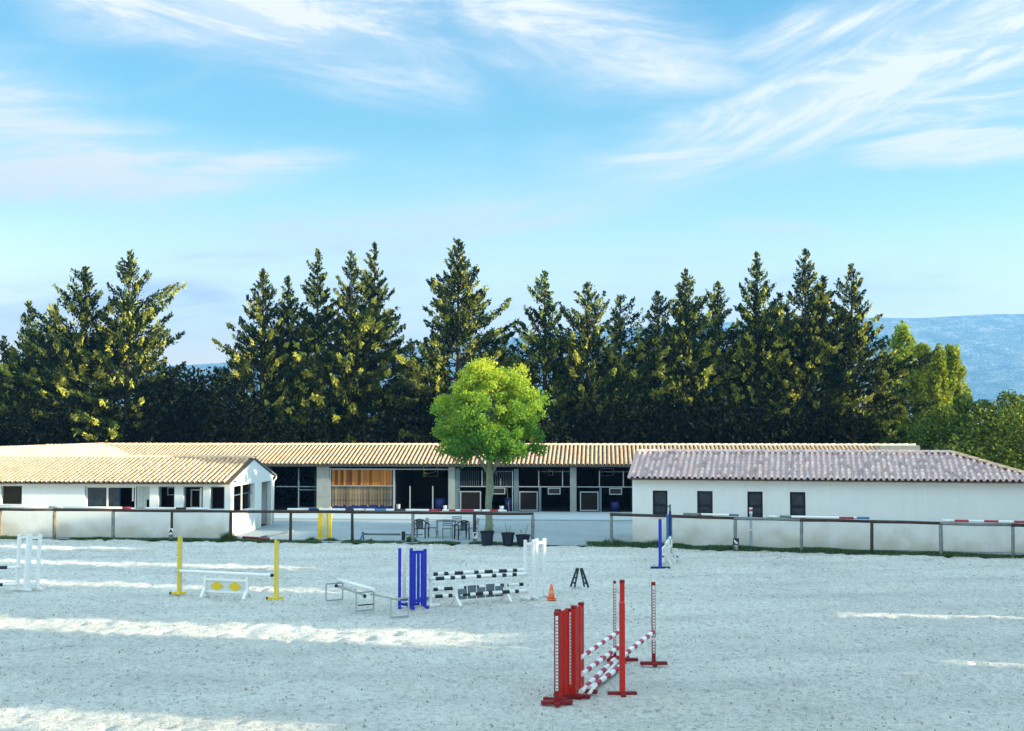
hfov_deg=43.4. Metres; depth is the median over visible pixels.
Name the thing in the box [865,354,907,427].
leafy tree
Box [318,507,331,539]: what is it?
jump wing
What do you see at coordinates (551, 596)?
traffic cone
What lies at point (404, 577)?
jump stand
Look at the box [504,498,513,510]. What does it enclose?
feed bin
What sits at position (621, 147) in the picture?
sky
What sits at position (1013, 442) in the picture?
hedge bush
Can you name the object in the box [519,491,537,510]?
stall door
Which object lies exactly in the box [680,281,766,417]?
conifer
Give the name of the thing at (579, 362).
conifer
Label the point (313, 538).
weed tuft
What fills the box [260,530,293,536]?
jump pole
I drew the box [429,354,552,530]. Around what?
shade tree
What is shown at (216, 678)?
arena sand
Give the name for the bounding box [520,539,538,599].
jump wing
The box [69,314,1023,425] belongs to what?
mountain
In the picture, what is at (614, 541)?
weed tuft
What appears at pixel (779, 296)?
conifer
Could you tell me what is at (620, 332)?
conifer
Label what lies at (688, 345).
conifer
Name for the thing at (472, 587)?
filler gate
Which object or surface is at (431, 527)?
metal chair
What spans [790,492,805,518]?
window
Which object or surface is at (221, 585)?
filler gate
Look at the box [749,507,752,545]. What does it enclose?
jump stand
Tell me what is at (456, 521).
metal chair
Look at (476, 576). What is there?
jump pole
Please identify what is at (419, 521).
plastic armchair
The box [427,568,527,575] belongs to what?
jump pole
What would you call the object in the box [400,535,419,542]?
weed tuft
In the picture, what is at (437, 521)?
garden table
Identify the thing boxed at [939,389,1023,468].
hedge bush
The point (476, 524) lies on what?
metal chair
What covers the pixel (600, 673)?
jump pole
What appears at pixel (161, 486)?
window frame
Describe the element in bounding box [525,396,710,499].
evergreen bush
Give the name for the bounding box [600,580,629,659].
jump stand
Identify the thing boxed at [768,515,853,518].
jump pole
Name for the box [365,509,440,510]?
jump pole
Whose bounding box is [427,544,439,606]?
jump stand
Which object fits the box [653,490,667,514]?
window
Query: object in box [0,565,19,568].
jump pole
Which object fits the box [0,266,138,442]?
conifer
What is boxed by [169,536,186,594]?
jump stand
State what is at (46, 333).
conifer
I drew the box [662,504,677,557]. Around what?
jump stand
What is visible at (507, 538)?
plant pot
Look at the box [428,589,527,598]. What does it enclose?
jump pole
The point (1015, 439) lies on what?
hedge bush
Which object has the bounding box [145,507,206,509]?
jump pole
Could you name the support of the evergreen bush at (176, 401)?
on the yard at (566, 532)
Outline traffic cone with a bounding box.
[546,584,555,600]
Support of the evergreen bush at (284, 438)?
on the yard at (566, 532)
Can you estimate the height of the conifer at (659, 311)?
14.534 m
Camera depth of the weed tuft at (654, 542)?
53.24 m
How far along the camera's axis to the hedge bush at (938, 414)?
86.10 m
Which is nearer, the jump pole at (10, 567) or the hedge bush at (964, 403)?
the jump pole at (10, 567)
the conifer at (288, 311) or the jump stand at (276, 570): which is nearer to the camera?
the jump stand at (276, 570)
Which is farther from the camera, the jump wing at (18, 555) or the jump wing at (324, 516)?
the jump wing at (324, 516)
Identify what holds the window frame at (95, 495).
in the annex
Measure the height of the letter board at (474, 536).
0.460 m
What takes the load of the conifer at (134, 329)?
on the yard at (566, 532)
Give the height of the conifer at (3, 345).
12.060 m
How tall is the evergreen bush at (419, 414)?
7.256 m
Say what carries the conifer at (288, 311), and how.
on the yard at (566, 532)
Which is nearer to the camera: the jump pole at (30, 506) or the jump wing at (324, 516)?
the jump wing at (324, 516)
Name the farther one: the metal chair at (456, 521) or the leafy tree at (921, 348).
the leafy tree at (921, 348)
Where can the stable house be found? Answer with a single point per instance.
(913, 486)
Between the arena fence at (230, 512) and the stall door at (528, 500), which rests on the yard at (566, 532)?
the arena fence at (230, 512)
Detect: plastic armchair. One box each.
[414,518,429,537]
[454,520,469,539]
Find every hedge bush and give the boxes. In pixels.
[871,414,948,452]
[900,402,972,453]
[926,393,1005,454]
[927,399,1023,469]
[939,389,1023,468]
[969,396,1023,468]
[1003,395,1023,470]
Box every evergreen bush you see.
[0,396,110,445]
[90,370,196,441]
[114,364,257,442]
[176,393,275,490]
[265,408,437,504]
[366,392,443,475]
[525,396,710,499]
[640,396,779,445]
[734,396,885,445]
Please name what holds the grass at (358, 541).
on the yard at (566, 532)
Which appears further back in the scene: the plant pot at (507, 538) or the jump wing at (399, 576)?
the plant pot at (507, 538)
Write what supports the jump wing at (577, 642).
on the arena sand
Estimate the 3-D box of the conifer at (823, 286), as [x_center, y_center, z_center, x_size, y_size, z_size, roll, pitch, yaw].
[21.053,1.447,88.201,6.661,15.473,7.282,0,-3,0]
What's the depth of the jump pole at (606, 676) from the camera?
25.08 m
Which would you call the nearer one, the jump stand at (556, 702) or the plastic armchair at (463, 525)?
the jump stand at (556, 702)
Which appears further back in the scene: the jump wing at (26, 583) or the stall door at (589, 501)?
the stall door at (589, 501)
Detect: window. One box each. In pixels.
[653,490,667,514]
[697,491,712,515]
[747,491,762,516]
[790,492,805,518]
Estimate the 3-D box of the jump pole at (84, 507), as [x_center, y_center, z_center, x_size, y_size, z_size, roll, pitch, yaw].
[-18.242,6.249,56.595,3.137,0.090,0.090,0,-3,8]
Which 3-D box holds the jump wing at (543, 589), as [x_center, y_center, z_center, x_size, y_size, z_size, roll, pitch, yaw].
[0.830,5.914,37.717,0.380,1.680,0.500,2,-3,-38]
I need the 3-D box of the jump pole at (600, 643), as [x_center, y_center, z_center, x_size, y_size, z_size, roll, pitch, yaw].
[1.790,5.523,25.622,0.090,0.110,3.455,-1,-3,17]
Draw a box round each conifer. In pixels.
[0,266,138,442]
[0,300,69,436]
[0,302,76,433]
[0,335,21,429]
[5,249,186,445]
[158,356,171,372]
[205,268,326,442]
[251,275,327,441]
[260,248,363,440]
[288,250,398,442]
[307,241,428,442]
[354,338,445,419]
[384,238,519,502]
[493,333,548,432]
[503,270,599,445]
[538,281,675,474]
[576,294,678,425]
[603,290,699,427]
[639,267,739,445]
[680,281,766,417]
[704,251,813,440]
[716,291,814,430]
[743,248,876,442]
[791,275,871,441]
[809,263,940,443]
[864,343,900,442]
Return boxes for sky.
[0,0,1023,366]
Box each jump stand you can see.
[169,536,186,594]
[266,540,282,599]
[401,546,407,605]
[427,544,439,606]
[541,611,571,706]
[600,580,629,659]
[607,580,637,663]
[608,602,636,696]
[640,582,666,666]
[650,519,669,568]
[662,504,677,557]
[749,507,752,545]
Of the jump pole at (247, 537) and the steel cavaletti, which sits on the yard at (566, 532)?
the jump pole at (247, 537)
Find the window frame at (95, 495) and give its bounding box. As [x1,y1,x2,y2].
[86,486,135,508]
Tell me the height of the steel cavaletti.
0.530 m
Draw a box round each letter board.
[169,528,172,538]
[473,532,476,542]
[733,538,738,549]
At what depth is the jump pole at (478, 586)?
37.41 m
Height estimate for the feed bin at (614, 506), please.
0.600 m
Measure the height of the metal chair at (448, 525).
0.885 m
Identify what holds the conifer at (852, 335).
on the yard at (566, 532)
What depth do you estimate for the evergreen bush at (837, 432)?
82.04 m
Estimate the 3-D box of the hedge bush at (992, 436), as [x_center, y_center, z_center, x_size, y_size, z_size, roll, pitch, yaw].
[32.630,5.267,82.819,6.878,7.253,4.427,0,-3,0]
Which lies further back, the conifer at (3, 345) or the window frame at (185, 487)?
the conifer at (3, 345)
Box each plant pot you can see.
[480,531,493,545]
[501,532,514,545]
[515,534,530,545]
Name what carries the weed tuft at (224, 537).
on the yard at (566, 532)
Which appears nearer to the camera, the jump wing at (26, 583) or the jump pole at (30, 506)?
the jump wing at (26, 583)
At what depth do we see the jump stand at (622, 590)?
27.30 m
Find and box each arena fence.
[0,508,534,543]
[610,513,1023,557]
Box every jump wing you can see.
[11,534,32,589]
[21,534,43,590]
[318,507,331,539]
[398,548,412,608]
[407,549,428,609]
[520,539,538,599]
[530,538,548,597]
[543,608,582,702]
[571,602,597,698]
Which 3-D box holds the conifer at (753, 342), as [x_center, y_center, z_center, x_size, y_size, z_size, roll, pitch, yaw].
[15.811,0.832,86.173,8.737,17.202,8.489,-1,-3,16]
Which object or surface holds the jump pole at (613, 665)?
on the arena sand
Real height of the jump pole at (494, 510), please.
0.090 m
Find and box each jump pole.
[0,506,60,507]
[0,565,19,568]
[0,583,18,585]
[63,506,130,508]
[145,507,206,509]
[179,569,273,576]
[237,536,273,539]
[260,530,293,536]
[287,508,364,510]
[336,578,375,591]
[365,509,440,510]
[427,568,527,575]
[427,582,529,591]
[428,572,526,580]
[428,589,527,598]
[442,509,480,511]
[482,510,506,511]
[578,657,616,693]
[581,629,618,659]
[581,644,618,676]
[587,659,618,693]
[587,664,618,688]
[625,630,655,656]
[683,513,738,515]
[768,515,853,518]
[783,515,868,518]
[942,519,1023,522]
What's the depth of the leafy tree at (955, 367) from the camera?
96.83 m
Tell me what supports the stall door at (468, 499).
in the stable barn
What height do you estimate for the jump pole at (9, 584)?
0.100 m
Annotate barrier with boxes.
[360,531,422,539]
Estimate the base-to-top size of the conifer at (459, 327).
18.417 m
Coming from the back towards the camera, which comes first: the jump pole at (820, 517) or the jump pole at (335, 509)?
the jump pole at (335, 509)
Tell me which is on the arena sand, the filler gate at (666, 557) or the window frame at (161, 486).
the filler gate at (666, 557)
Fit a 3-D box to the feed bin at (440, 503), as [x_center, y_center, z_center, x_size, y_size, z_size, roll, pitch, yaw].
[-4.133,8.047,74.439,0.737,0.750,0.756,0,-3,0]
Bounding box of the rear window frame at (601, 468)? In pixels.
[601,468,613,475]
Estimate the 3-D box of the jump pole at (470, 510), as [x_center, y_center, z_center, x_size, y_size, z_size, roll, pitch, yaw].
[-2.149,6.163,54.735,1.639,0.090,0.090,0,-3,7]
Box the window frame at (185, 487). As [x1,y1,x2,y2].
[185,487,202,507]
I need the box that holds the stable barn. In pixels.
[0,442,921,520]
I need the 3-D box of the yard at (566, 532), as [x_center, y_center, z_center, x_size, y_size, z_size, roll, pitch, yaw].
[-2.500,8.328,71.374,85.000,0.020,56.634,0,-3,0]
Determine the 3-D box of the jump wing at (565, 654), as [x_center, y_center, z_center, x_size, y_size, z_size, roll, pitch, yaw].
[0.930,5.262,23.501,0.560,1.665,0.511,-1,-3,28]
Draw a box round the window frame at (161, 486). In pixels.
[160,486,174,506]
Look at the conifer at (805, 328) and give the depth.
85.31 m
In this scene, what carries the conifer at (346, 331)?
on the yard at (566, 532)
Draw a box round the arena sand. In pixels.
[0,539,1023,730]
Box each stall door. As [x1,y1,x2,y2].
[460,491,480,509]
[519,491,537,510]
[580,491,598,510]
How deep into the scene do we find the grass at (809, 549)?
50.88 m
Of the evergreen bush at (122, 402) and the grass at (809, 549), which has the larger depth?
the evergreen bush at (122, 402)
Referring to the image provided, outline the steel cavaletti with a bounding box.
[325,582,408,617]
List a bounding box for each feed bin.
[434,498,446,510]
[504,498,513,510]
[609,501,619,511]
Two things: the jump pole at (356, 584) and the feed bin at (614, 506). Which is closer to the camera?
the jump pole at (356, 584)
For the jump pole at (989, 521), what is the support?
on the arena fence at (940, 524)
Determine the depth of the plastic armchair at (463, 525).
56.21 m
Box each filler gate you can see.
[199,575,251,598]
[449,578,511,605]
[662,545,674,564]
[668,539,677,561]
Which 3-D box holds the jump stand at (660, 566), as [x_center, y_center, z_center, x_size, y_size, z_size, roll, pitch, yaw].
[5.180,6.227,44.893,0.680,1.720,0.338,0,-3,0]
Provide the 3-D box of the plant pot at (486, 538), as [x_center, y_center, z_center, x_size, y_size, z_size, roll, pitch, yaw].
[-1.040,7.207,53.724,0.620,0.580,0.630,0,-3,0]
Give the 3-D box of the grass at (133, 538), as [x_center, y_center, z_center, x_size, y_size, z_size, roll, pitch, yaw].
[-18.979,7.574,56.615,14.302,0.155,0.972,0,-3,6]
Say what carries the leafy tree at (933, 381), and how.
on the yard at (566, 532)
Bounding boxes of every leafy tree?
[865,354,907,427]
[886,320,917,438]
[898,342,948,445]
[917,343,962,431]
[929,343,978,426]
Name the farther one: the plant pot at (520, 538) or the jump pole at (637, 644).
the plant pot at (520, 538)
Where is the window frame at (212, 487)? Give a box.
[211,487,224,508]
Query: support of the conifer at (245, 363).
on the yard at (566, 532)
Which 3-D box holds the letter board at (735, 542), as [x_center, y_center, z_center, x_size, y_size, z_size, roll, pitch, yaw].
[8.980,7.163,51.584,0.240,0.470,0.080,0,-3,0]
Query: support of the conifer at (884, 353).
on the yard at (566, 532)
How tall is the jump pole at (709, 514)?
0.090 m
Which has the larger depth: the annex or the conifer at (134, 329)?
the conifer at (134, 329)
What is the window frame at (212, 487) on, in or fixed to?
in the annex
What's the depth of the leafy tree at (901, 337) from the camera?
99.80 m
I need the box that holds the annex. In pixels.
[0,455,276,537]
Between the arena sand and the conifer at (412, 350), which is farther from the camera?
the conifer at (412, 350)
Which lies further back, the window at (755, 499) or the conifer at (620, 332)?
the conifer at (620, 332)
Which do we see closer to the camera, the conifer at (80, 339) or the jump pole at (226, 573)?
the jump pole at (226, 573)
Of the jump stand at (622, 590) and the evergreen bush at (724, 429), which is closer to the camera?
the jump stand at (622, 590)
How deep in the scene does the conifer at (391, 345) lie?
87.81 m
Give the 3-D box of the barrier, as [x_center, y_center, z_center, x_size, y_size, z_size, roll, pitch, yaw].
[-5.265,7.419,56.016,2.737,0.391,0.306,0,-3,0]
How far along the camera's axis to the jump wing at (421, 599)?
35.28 m
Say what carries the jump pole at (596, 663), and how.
on the jump stand at (622, 590)
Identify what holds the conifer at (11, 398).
on the yard at (566, 532)
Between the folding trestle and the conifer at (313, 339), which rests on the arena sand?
the folding trestle
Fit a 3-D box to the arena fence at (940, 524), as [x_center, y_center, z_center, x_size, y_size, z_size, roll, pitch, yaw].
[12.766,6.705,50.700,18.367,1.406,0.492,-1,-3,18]
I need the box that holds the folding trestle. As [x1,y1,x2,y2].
[570,568,588,587]
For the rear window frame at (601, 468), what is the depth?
80.45 m
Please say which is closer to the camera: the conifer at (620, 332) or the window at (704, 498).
the window at (704, 498)
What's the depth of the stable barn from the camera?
75.15 m
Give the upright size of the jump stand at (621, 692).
1.710 m
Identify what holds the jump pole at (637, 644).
attached to the jump stand at (654, 662)
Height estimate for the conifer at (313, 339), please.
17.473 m
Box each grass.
[0,535,232,541]
[233,538,516,544]
[585,540,1023,558]
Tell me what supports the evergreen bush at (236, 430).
on the yard at (566, 532)
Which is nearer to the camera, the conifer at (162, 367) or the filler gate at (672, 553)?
the filler gate at (672, 553)
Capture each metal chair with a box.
[425,518,438,537]
[442,519,452,538]
[450,515,461,535]
[467,518,479,537]
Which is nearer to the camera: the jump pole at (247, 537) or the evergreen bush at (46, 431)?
the jump pole at (247, 537)
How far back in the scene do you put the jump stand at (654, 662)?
26.88 m
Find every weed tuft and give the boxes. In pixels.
[213,531,238,541]
[306,536,319,540]
[322,537,342,540]
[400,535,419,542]
[579,538,628,546]
[644,540,664,545]
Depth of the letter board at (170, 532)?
55.84 m
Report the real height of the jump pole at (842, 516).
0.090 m
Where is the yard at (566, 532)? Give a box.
[42,519,1023,556]
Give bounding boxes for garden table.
[436,520,456,535]
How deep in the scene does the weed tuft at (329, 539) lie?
55.74 m
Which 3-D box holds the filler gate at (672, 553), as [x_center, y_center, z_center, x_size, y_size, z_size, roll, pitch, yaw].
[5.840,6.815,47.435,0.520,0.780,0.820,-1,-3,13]
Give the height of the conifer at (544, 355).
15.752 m
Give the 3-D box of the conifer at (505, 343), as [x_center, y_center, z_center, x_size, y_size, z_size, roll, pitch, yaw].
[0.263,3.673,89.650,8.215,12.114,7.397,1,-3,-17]
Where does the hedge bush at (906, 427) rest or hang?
on the yard at (566, 532)
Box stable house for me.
[627,449,1023,552]

